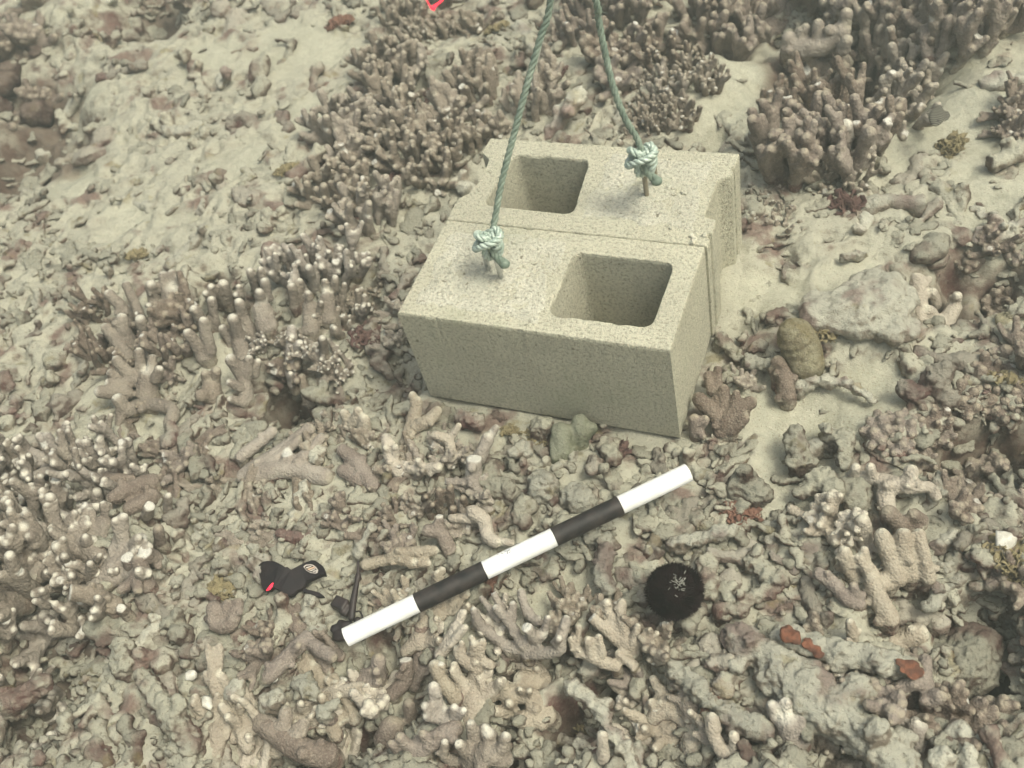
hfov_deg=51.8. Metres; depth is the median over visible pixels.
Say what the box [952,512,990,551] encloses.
coral fragment
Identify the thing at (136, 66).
coral fragment
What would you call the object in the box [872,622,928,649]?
finger coral
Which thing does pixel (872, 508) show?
coral fragment
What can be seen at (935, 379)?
dead coral limb
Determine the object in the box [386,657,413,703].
finger coral
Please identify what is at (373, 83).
finger coral
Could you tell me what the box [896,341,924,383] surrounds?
coral fragment
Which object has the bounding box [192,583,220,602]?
coral fragment
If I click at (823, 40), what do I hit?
finger coral
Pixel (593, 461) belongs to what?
dead coral limb
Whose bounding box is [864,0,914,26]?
finger coral
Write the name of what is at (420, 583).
coral fragment
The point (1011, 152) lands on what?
coral fragment
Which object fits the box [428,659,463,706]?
finger coral
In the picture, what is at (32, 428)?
coral fragment
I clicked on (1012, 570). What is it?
algae tuft
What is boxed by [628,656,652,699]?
coral fragment
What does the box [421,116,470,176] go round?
finger coral
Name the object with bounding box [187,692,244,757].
finger coral
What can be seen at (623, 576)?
coral fragment
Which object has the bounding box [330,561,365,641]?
clamp tool
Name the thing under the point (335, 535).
coral fragment
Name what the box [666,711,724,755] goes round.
finger coral
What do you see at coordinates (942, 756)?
coral fragment
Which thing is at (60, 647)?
coral fragment
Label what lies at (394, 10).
finger coral
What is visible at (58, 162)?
coral fragment
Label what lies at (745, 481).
dead coral limb
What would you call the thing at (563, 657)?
coral fragment
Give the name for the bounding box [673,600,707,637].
coral fragment
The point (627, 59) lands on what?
finger coral
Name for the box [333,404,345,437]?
finger coral
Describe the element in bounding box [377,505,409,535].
finger coral
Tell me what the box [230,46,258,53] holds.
coral fragment
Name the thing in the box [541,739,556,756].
coral fragment
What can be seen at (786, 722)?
finger coral
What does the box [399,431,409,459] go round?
finger coral
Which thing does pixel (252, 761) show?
finger coral
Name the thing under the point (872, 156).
finger coral
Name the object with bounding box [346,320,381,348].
algae tuft
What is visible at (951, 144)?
algae tuft
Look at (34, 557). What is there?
finger coral
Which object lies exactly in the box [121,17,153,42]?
reef rock
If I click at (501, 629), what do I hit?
finger coral
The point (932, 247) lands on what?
reef rock
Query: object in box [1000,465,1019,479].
coral fragment
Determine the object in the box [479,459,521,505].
dead coral limb
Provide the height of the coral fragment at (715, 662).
0.053 m
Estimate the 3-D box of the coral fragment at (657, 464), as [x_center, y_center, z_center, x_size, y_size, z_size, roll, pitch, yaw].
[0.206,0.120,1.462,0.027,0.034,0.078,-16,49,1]
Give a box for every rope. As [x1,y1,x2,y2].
[472,0,553,268]
[590,0,661,185]
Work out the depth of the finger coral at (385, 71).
2.11 m
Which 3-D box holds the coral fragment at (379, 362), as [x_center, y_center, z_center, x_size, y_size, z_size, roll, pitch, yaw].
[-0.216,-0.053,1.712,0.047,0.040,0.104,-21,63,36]
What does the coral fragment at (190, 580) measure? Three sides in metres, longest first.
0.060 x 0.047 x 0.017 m
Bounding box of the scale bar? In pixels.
[342,464,692,645]
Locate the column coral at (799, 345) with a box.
[777,318,824,378]
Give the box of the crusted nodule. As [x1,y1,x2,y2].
[122,247,148,260]
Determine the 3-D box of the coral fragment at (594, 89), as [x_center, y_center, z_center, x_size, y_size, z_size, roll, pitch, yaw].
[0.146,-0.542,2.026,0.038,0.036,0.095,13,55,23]
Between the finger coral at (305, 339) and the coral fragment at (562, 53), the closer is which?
the finger coral at (305, 339)
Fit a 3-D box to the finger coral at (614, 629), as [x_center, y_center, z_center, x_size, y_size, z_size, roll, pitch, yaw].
[0.126,0.324,1.308,0.091,0.074,0.082,-42,54,-20]
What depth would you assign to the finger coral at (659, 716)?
1.27 m
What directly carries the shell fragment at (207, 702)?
on the finger coral at (219, 728)
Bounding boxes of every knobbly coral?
[7,109,19,131]
[13,44,30,64]
[140,0,161,16]
[858,409,905,451]
[880,432,915,458]
[884,407,924,441]
[913,447,938,473]
[915,403,953,434]
[931,426,957,450]
[954,250,985,274]
[956,378,997,423]
[962,348,1017,389]
[969,488,993,503]
[980,386,1020,426]
[983,569,1013,591]
[988,328,1022,358]
[993,488,1023,523]
[998,286,1013,308]
[1001,248,1023,267]
[1003,369,1023,410]
[1003,386,1023,411]
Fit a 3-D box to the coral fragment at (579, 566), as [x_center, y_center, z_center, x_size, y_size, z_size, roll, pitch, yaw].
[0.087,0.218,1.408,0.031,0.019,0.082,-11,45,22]
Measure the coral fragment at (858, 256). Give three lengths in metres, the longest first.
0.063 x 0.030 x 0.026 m
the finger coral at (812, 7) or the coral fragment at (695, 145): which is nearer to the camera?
the coral fragment at (695, 145)
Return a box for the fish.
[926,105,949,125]
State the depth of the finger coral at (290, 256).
1.79 m
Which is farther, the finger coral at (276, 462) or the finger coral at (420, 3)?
the finger coral at (420, 3)
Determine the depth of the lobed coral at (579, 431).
1.49 m
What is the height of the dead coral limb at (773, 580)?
0.060 m
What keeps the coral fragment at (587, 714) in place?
on the seabed
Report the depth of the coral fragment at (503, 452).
1.53 m
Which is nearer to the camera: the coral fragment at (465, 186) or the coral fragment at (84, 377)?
the coral fragment at (84, 377)
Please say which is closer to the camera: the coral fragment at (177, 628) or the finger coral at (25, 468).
the coral fragment at (177, 628)
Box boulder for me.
[797,265,921,348]
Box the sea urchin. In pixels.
[643,560,704,621]
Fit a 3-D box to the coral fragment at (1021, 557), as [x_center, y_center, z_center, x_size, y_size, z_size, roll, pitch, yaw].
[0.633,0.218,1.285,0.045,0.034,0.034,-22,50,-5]
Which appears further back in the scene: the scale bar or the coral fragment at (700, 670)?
the scale bar
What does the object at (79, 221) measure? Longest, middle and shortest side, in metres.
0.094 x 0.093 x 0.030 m
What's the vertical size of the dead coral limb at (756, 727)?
0.032 m
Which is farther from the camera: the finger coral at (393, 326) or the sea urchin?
the finger coral at (393, 326)
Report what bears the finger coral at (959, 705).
on the seabed
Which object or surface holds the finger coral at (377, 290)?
on the seabed
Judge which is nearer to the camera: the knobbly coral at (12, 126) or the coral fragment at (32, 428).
the coral fragment at (32, 428)
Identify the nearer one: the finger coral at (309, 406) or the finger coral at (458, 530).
the finger coral at (458, 530)
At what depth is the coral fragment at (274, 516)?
1.52 m
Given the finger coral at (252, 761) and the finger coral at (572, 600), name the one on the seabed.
the finger coral at (572, 600)
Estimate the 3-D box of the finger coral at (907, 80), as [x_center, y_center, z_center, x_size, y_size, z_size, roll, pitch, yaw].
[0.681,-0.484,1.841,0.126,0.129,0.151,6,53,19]
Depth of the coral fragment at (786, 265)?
1.64 m
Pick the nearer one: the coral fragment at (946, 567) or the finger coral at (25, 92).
the coral fragment at (946, 567)
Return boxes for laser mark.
[426,0,442,10]
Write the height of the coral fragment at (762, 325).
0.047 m
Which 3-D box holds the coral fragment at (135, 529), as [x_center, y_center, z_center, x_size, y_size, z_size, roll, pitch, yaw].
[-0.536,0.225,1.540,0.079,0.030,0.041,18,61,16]
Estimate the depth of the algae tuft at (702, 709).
1.24 m
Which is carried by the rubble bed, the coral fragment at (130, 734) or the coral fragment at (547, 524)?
the coral fragment at (130, 734)
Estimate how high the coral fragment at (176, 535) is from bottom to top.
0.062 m
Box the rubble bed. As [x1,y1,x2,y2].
[0,0,1023,767]
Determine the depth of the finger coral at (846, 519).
1.32 m
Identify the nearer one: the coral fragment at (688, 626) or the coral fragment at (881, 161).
the coral fragment at (688, 626)
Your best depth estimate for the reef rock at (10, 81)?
2.51 m
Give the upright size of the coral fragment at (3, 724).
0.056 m
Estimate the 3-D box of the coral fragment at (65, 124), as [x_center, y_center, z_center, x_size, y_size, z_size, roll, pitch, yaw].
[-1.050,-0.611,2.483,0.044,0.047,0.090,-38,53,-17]
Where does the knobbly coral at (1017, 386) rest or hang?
on the seabed
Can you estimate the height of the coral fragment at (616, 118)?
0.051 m
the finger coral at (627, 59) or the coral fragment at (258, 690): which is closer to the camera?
the coral fragment at (258, 690)
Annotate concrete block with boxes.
[398,220,710,437]
[448,138,741,336]
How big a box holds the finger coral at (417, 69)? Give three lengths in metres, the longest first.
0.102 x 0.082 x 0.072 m
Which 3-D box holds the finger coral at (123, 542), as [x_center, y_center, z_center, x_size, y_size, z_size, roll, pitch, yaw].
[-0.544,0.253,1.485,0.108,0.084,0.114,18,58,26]
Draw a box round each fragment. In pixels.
[0,307,29,327]
[0,393,5,403]
[0,393,31,425]
[0,400,16,431]
[0,670,7,746]
[2,736,10,755]
[17,243,49,257]
[19,341,28,351]
[20,186,42,194]
[23,421,40,433]
[24,319,42,338]
[25,434,39,449]
[31,290,42,314]
[31,386,54,423]
[33,370,60,394]
[34,148,50,165]
[39,426,82,450]
[40,661,59,675]
[41,350,68,372]
[42,234,56,246]
[45,388,83,421]
[53,146,84,169]
[54,108,78,134]
[54,638,81,656]
[55,711,74,746]
[57,277,66,286]
[63,91,80,118]
[63,329,93,353]
[67,8,84,36]
[70,360,89,389]
[70,675,91,697]
[71,692,121,747]
[79,408,103,415]
[80,366,93,381]
[82,115,105,135]
[82,717,114,767]
[86,656,108,687]
[95,60,148,82]
[98,407,112,421]
[99,30,122,48]
[100,0,117,5]
[100,266,114,285]
[100,680,127,713]
[108,509,119,533]
[109,192,155,213]
[109,229,131,257]
[111,58,132,66]
[116,713,146,767]
[129,524,169,542]
[132,646,178,674]
[134,592,171,618]
[135,613,161,645]
[139,705,169,742]
[142,84,166,98]
[143,145,165,154]
[144,111,176,144]
[151,244,164,256]
[151,553,184,595]
[152,252,169,273]
[152,607,195,647]
[153,670,176,695]
[159,405,203,449]
[161,120,202,138]
[161,496,189,528]
[161,523,194,562]
[163,222,207,270]
[164,153,176,164]
[164,749,172,767]
[165,245,174,252]
[172,106,200,114]
[173,47,191,64]
[173,636,212,661]
[177,673,213,727]
[178,165,198,195]
[178,630,242,673]
[179,640,195,671]
[180,568,212,607]
[184,392,196,407]
[185,670,196,680]
[187,58,211,100]
[187,126,209,149]
[188,537,228,579]
[189,685,209,696]
[190,513,212,542]
[191,484,214,500]
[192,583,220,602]
[194,191,205,215]
[196,418,230,445]
[202,695,212,709]
[204,388,237,423]
[208,168,226,188]
[215,66,231,90]
[219,524,240,532]
[219,743,240,767]
[223,620,255,650]
[225,426,245,449]
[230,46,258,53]
[236,660,270,694]
[239,521,271,584]
[256,205,291,234]
[257,505,268,528]
[259,0,296,23]
[260,241,279,257]
[268,507,283,530]
[271,591,298,648]
[274,110,295,132]
[275,37,297,64]
[275,525,314,545]
[283,187,302,208]
[284,142,334,178]
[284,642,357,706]
[287,444,326,522]
[289,0,318,19]
[293,226,306,246]
[298,523,358,554]
[299,594,337,638]
[300,379,383,407]
[308,61,325,92]
[320,221,334,228]
[340,53,349,67]
[360,565,407,594]
[363,322,393,380]
[364,30,387,39]
[368,751,432,767]
[376,246,390,286]
[388,266,416,300]
[413,577,427,590]
[420,218,433,246]
[436,653,468,674]
[446,169,475,196]
[452,0,467,2]
[463,544,497,606]
[484,439,512,463]
[488,0,499,5]
[493,652,509,669]
[508,433,543,475]
[509,40,563,69]
[510,20,540,59]
[510,492,539,529]
[513,758,525,767]
[515,543,543,566]
[525,0,544,9]
[534,17,565,30]
[541,617,551,642]
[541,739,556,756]
[542,510,569,529]
[543,85,587,140]
[550,437,591,471]
[552,482,633,525]
[554,50,582,57]
[554,654,570,665]
[557,731,594,747]
[571,537,586,573]
[572,737,596,750]
[577,82,602,115]
[577,647,617,682]
[577,702,592,718]
[598,463,623,490]
[598,725,644,764]
[607,109,627,146]
[614,566,647,607]
[623,17,646,30]
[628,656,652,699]
[634,500,675,538]
[644,749,652,757]
[645,532,664,561]
[649,447,668,473]
[654,495,665,518]
[662,442,701,472]
[664,493,718,522]
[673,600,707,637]
[685,632,734,699]
[688,143,698,150]
[690,665,711,686]
[691,445,733,482]
[699,657,749,676]
[704,547,769,567]
[718,110,744,143]
[718,141,730,152]
[736,738,757,761]
[737,433,757,448]
[741,194,765,217]
[744,134,752,149]
[744,211,755,223]
[752,721,817,753]
[757,312,766,330]
[758,515,802,529]
[763,519,827,575]
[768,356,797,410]
[770,474,803,484]
[780,271,799,285]
[781,262,796,280]
[789,578,820,589]
[798,575,833,628]
[804,188,834,212]
[808,423,834,459]
[815,589,833,605]
[838,500,875,511]
[839,250,867,262]
[846,193,926,217]
[851,211,874,235]
[854,440,869,464]
[866,181,878,195]
[875,156,890,175]
[889,153,931,194]
[895,597,951,635]
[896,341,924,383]
[913,345,999,373]
[917,168,971,224]
[919,198,943,221]
[920,552,969,613]
[922,470,948,511]
[923,719,982,767]
[928,525,958,555]
[930,165,945,175]
[931,550,958,573]
[931,580,945,593]
[937,176,956,187]
[951,310,993,343]
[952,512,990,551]
[966,388,990,403]
[969,205,1008,230]
[971,213,1023,246]
[978,70,1023,91]
[978,724,1018,767]
[982,517,1002,532]
[985,136,1023,172]
[995,530,1017,549]
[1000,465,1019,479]
[1006,197,1023,243]
[1007,635,1023,665]
[1011,709,1023,715]
[1018,552,1023,565]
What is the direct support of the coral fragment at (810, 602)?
on the seabed
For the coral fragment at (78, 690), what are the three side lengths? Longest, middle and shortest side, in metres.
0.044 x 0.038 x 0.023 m
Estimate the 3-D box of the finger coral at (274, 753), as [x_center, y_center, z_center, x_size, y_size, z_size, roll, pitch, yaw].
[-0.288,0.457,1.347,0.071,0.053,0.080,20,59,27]
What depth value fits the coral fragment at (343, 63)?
2.27 m
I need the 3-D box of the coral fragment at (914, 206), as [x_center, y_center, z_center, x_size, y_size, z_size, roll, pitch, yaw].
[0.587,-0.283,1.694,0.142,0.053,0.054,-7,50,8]
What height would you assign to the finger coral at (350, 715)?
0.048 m
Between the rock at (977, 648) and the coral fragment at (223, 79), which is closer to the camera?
the rock at (977, 648)
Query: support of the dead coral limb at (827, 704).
on the seabed
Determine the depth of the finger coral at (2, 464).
1.62 m
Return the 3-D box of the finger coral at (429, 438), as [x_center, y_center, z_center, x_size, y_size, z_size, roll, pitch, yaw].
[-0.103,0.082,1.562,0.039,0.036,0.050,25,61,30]
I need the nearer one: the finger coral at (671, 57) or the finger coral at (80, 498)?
the finger coral at (80, 498)
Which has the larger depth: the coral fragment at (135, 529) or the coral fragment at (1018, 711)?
the coral fragment at (135, 529)
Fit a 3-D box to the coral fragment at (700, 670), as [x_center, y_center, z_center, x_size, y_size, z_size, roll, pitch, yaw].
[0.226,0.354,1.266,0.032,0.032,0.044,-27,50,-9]
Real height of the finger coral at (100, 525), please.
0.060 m
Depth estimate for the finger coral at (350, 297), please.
1.82 m
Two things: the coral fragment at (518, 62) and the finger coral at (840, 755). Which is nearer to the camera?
the finger coral at (840, 755)
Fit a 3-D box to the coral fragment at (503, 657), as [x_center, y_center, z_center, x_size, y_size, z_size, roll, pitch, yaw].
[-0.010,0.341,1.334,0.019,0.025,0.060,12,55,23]
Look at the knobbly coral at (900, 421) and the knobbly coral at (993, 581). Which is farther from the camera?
the knobbly coral at (900, 421)
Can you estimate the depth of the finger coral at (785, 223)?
1.70 m
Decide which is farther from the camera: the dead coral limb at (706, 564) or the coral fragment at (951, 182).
the coral fragment at (951, 182)
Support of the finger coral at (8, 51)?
on the reef rock at (10, 81)
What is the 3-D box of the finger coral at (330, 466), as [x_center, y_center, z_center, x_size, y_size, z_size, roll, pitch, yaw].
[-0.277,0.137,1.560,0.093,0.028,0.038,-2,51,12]
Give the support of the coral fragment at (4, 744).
on the seabed
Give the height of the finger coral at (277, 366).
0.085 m
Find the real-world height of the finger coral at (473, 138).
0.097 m
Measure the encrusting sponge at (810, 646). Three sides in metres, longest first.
0.030 x 0.015 x 0.008 m
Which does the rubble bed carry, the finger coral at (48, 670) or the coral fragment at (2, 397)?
the coral fragment at (2, 397)
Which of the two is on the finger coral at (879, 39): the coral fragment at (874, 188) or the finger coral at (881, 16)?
the finger coral at (881, 16)
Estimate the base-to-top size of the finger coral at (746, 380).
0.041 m
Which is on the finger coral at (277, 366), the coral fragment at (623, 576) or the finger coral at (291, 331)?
the finger coral at (291, 331)
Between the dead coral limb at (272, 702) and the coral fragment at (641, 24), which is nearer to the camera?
the dead coral limb at (272, 702)
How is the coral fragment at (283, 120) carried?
on the seabed
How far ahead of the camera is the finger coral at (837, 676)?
1.22 m
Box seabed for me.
[0,0,1023,767]
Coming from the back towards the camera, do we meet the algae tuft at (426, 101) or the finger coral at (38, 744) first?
the algae tuft at (426, 101)
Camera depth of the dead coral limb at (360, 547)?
1.45 m
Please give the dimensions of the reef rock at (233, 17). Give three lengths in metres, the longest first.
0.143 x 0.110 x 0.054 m
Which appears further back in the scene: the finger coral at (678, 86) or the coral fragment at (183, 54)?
the coral fragment at (183, 54)
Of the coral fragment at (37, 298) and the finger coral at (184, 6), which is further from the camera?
the finger coral at (184, 6)
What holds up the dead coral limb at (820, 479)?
on the seabed
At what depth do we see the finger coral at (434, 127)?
1.97 m
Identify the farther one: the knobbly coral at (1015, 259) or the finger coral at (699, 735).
the knobbly coral at (1015, 259)
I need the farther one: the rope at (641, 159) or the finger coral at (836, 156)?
the finger coral at (836, 156)
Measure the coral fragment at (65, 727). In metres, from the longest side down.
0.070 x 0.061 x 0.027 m
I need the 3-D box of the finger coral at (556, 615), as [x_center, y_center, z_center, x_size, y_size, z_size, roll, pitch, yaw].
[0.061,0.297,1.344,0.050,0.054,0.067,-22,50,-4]
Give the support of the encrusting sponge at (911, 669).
on the dead coral limb at (841, 656)
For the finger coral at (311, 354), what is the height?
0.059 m
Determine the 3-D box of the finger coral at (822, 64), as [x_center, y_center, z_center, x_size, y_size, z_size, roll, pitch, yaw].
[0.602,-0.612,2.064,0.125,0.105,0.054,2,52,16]
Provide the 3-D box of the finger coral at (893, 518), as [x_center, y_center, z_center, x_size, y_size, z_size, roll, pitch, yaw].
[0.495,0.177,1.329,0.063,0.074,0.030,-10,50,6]
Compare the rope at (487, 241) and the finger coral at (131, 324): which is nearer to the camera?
the rope at (487, 241)
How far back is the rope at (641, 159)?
1.41 m
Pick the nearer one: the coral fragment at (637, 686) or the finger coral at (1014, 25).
the coral fragment at (637, 686)
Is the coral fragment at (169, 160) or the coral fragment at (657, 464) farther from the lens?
the coral fragment at (169, 160)
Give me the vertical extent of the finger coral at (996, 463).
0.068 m
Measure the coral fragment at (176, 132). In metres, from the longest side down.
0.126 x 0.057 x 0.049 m
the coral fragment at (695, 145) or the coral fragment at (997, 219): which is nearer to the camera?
the coral fragment at (997, 219)
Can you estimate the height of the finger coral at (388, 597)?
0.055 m
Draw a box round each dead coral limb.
[0,673,53,721]
[108,636,136,682]
[133,434,153,456]
[133,667,209,758]
[177,432,220,480]
[223,678,246,701]
[258,687,286,716]
[290,670,340,725]
[352,522,376,562]
[454,408,485,431]
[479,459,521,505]
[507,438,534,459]
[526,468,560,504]
[530,416,553,441]
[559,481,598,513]
[563,677,641,767]
[583,528,621,597]
[584,454,603,475]
[595,436,622,466]
[664,658,774,744]
[665,523,739,554]
[694,552,720,601]
[711,330,743,363]
[711,543,789,627]
[719,621,922,767]
[725,463,774,508]
[742,352,770,372]
[768,624,922,679]
[782,423,819,482]
[791,465,845,504]
[795,373,877,403]
[818,423,855,472]
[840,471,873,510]
[895,359,960,413]
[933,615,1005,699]
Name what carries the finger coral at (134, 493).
on the seabed
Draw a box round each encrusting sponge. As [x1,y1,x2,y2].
[780,625,800,644]
[801,638,824,658]
[895,658,924,679]
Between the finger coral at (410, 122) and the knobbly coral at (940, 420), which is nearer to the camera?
the knobbly coral at (940, 420)
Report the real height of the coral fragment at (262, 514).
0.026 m
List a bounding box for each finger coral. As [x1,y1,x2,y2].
[0,9,58,48]
[0,37,23,61]
[0,433,45,504]
[0,438,36,506]
[0,449,6,476]
[0,473,68,563]
[0,495,48,622]
[0,546,51,590]
[0,607,17,666]
[0,665,55,704]
[6,0,49,16]
[9,607,61,678]
[10,420,70,476]
[13,78,63,104]
[24,467,109,522]
[28,674,59,728]
[29,499,97,579]
[29,712,72,747]
[30,536,107,598]
[31,560,119,639]
[42,413,117,472]
[43,683,66,724]
[44,479,104,510]
[45,420,148,491]
[46,500,112,567]
[64,280,110,330]
[69,318,113,368]
[69,581,135,621]
[86,512,152,586]
[90,347,134,375]
[94,347,179,425]
[96,311,142,338]
[101,269,186,361]
[103,471,163,515]
[116,524,171,594]
[117,420,140,461]
[126,398,145,423]
[135,305,198,361]
[138,436,167,466]
[140,492,172,526]
[146,270,200,337]
[158,445,184,498]
[160,355,185,386]
[160,440,197,485]
[165,0,197,14]
[178,475,238,496]
[183,279,235,368]
[187,424,227,470]
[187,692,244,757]
[195,366,223,404]
[202,642,264,755]
[203,598,243,633]
[214,519,281,547]
[218,298,258,360]
[225,354,261,409]
[229,625,273,691]
[233,266,278,340]
[234,423,333,485]
[237,463,260,516]
[237,732,272,767]
[238,607,274,663]
[244,331,271,355]
[251,705,309,738]
[252,719,344,767]
[253,479,274,494]
[256,701,297,759]
[259,233,342,298]
[262,630,337,684]
[264,349,302,384]
[267,327,300,371]
[277,679,364,730]
[285,324,302,395]
[285,334,308,360]
[286,150,371,212]
[287,275,339,359]
[288,421,344,450]
[288,602,345,675]
[292,338,340,383]
[292,477,313,510]
[294,85,376,146]
[297,652,361,743]
[298,373,321,415]
[300,409,338,433]
[304,220,372,290]
[307,351,354,394]
[310,165,372,216]
[312,282,370,339]
[312,491,362,528]
[318,668,398,728]
[322,111,381,164]
[324,170,401,236]
[324,463,334,474]
[325,726,362,767]
[331,516,401,549]
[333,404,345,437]
[336,444,380,492]
[339,406,371,432]
[344,28,421,85]
[345,289,374,314]
[345,653,387,687]
[348,427,389,451]
[349,62,407,130]
[351,119,388,168]
[358,59,425,105]
[360,545,438,570]
[363,99,404,142]
[363,105,426,173]
[367,280,386,297]
[367,329,407,350]
[367,455,391,491]
[367,575,417,606]
[373,294,407,322]
[373,698,418,749]
[374,0,427,31]
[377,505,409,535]
[377,519,417,552]
[380,477,406,513]
[381,433,442,477]
[382,317,403,330]
[385,18,426,37]
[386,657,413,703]
[387,720,463,756]
[391,90,429,140]
[393,439,424,480]
[394,118,440,160]
[399,391,441,445]
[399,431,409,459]
[399,488,434,519]
[400,130,457,196]
[400,610,443,656]
[404,0,427,19]
[406,42,428,84]
[407,13,436,28]
[408,7,455,47]
[408,647,433,695]
[414,567,474,632]
[415,98,467,130]
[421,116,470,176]
[421,483,468,520]
[421,681,466,749]
[422,514,455,558]
[425,75,489,121]
[426,0,451,9]
[426,422,450,448]
[428,440,460,470]
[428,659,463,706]
[431,423,461,467]
[433,438,474,465]
[434,609,468,658]
[435,719,513,767]
[438,16,465,37]
[441,44,498,107]
[442,107,493,157]
[444,498,477,538]
[445,424,498,515]
[446,661,506,728]
[448,505,514,547]
[453,635,494,674]
[454,472,494,506]
[455,108,511,141]
[458,8,497,38]
[466,669,561,732]
[470,588,570,666]
[475,592,508,655]
[498,61,565,122]
[515,660,550,674]
[524,43,569,91]
[546,590,580,638]
[550,0,606,49]
[552,575,591,620]
[560,0,613,26]
[567,598,658,678]
[578,18,630,66]
[583,587,639,619]
[593,51,642,102]
[594,21,655,70]
[596,730,609,766]
[600,0,652,30]
[607,666,643,690]
[609,686,635,710]
[613,718,653,748]
[620,614,686,665]
[621,698,679,752]
[622,91,649,121]
[623,12,683,55]
[623,101,653,135]
[630,22,690,74]
[631,67,658,90]
[635,58,651,87]
[640,93,676,129]
[645,57,688,103]
[646,108,676,135]
[646,675,694,725]
[650,50,694,88]
[656,86,688,109]
[664,97,702,132]
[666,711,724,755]
[667,682,713,724]
[672,0,750,55]
[675,43,718,80]
[687,709,739,758]
[688,414,709,442]
[691,718,728,745]
[692,57,731,96]
[692,365,756,442]
[693,0,717,8]
[710,2,772,61]
[724,362,766,391]
[742,181,783,204]
[747,89,831,192]
[750,0,779,19]
[754,189,782,220]
[756,67,832,120]
[764,0,806,34]
[765,204,802,233]
[765,697,810,751]
[774,0,789,20]
[775,51,854,109]
[778,90,895,185]
[779,7,852,68]
[786,489,862,547]
[789,53,852,88]
[791,0,820,18]
[792,611,829,670]
[803,161,838,193]
[811,735,864,767]
[812,567,866,611]
[816,0,861,24]
[817,29,879,91]
[821,62,906,156]
[822,507,878,557]
[828,637,865,680]
[834,63,911,109]
[834,156,882,194]
[834,528,939,635]
[834,750,864,762]
[838,676,907,753]
[843,119,856,152]
[845,618,861,641]
[848,463,941,517]
[851,0,906,66]
[851,140,876,175]
[851,514,873,548]
[857,0,864,5]
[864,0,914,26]
[864,67,941,140]
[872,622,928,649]
[874,52,935,100]
[876,3,919,34]
[880,505,928,533]
[887,23,950,92]
[888,0,956,60]
[891,653,946,712]
[891,682,981,751]
[893,708,928,753]
[900,0,905,7]
[902,0,1018,62]
[909,273,962,327]
[916,0,998,74]
[919,0,975,25]
[926,469,985,525]
[940,464,976,491]
[941,679,1010,736]
[951,451,1009,484]
[967,221,1023,258]
[973,0,1023,39]
[974,286,1010,322]
[976,70,1023,122]
[977,103,1023,139]
[980,694,1020,726]
[996,315,1023,371]
[1000,550,1023,610]
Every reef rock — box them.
[0,30,21,98]
[0,43,41,75]
[0,95,14,112]
[18,88,56,126]
[33,185,53,195]
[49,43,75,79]
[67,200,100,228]
[71,125,116,165]
[88,423,136,443]
[110,99,121,106]
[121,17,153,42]
[191,22,215,36]
[210,0,248,32]
[216,178,259,207]
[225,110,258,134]
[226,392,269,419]
[248,54,271,98]
[347,237,385,261]
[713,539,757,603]
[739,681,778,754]
[888,231,950,280]
[927,220,972,270]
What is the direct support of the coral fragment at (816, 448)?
on the seabed
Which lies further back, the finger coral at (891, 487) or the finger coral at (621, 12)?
the finger coral at (621, 12)
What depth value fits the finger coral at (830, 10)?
2.03 m
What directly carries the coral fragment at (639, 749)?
on the seabed
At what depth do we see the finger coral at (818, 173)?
1.72 m
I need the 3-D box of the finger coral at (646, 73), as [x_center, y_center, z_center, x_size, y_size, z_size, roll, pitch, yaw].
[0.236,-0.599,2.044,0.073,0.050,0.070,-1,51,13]
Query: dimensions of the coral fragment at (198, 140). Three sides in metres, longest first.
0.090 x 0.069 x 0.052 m
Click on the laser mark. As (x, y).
(433, 7)
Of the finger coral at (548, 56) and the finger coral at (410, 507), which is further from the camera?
the finger coral at (548, 56)
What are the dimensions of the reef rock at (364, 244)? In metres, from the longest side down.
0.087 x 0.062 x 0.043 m
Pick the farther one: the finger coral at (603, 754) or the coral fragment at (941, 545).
the coral fragment at (941, 545)
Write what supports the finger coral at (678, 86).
on the seabed
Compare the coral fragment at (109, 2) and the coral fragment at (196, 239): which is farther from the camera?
the coral fragment at (109, 2)
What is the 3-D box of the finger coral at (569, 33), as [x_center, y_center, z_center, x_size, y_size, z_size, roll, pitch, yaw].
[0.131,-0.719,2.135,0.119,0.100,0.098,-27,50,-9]
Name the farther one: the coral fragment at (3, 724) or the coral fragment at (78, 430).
the coral fragment at (78, 430)
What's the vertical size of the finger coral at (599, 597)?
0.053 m
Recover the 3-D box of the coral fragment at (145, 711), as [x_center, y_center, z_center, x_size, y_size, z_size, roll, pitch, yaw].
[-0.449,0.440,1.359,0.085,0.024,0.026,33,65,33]
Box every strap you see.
[259,560,326,597]
[303,588,324,597]
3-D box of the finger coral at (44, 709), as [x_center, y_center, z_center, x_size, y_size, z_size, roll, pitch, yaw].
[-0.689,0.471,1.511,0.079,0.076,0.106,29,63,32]
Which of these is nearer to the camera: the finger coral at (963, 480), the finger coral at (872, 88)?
the finger coral at (963, 480)
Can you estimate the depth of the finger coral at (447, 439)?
1.52 m
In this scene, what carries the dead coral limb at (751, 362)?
on the seabed
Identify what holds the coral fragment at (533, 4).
on the seabed
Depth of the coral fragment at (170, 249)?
1.96 m
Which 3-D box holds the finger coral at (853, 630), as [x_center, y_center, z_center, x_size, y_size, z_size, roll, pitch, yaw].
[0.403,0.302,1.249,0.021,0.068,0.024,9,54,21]
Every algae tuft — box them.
[205,572,236,600]
[271,162,299,176]
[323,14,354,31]
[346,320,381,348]
[375,172,401,189]
[423,88,429,103]
[483,20,509,34]
[484,575,506,597]
[499,423,524,436]
[521,424,548,446]
[561,65,568,78]
[572,724,586,734]
[609,437,631,467]
[700,694,724,713]
[718,500,763,532]
[814,329,840,342]
[827,188,866,215]
[934,129,969,159]
[981,533,1023,577]
[987,370,1023,384]
[1006,573,1023,586]
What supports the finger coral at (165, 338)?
on the seabed
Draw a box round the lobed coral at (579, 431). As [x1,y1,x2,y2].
[549,414,597,463]

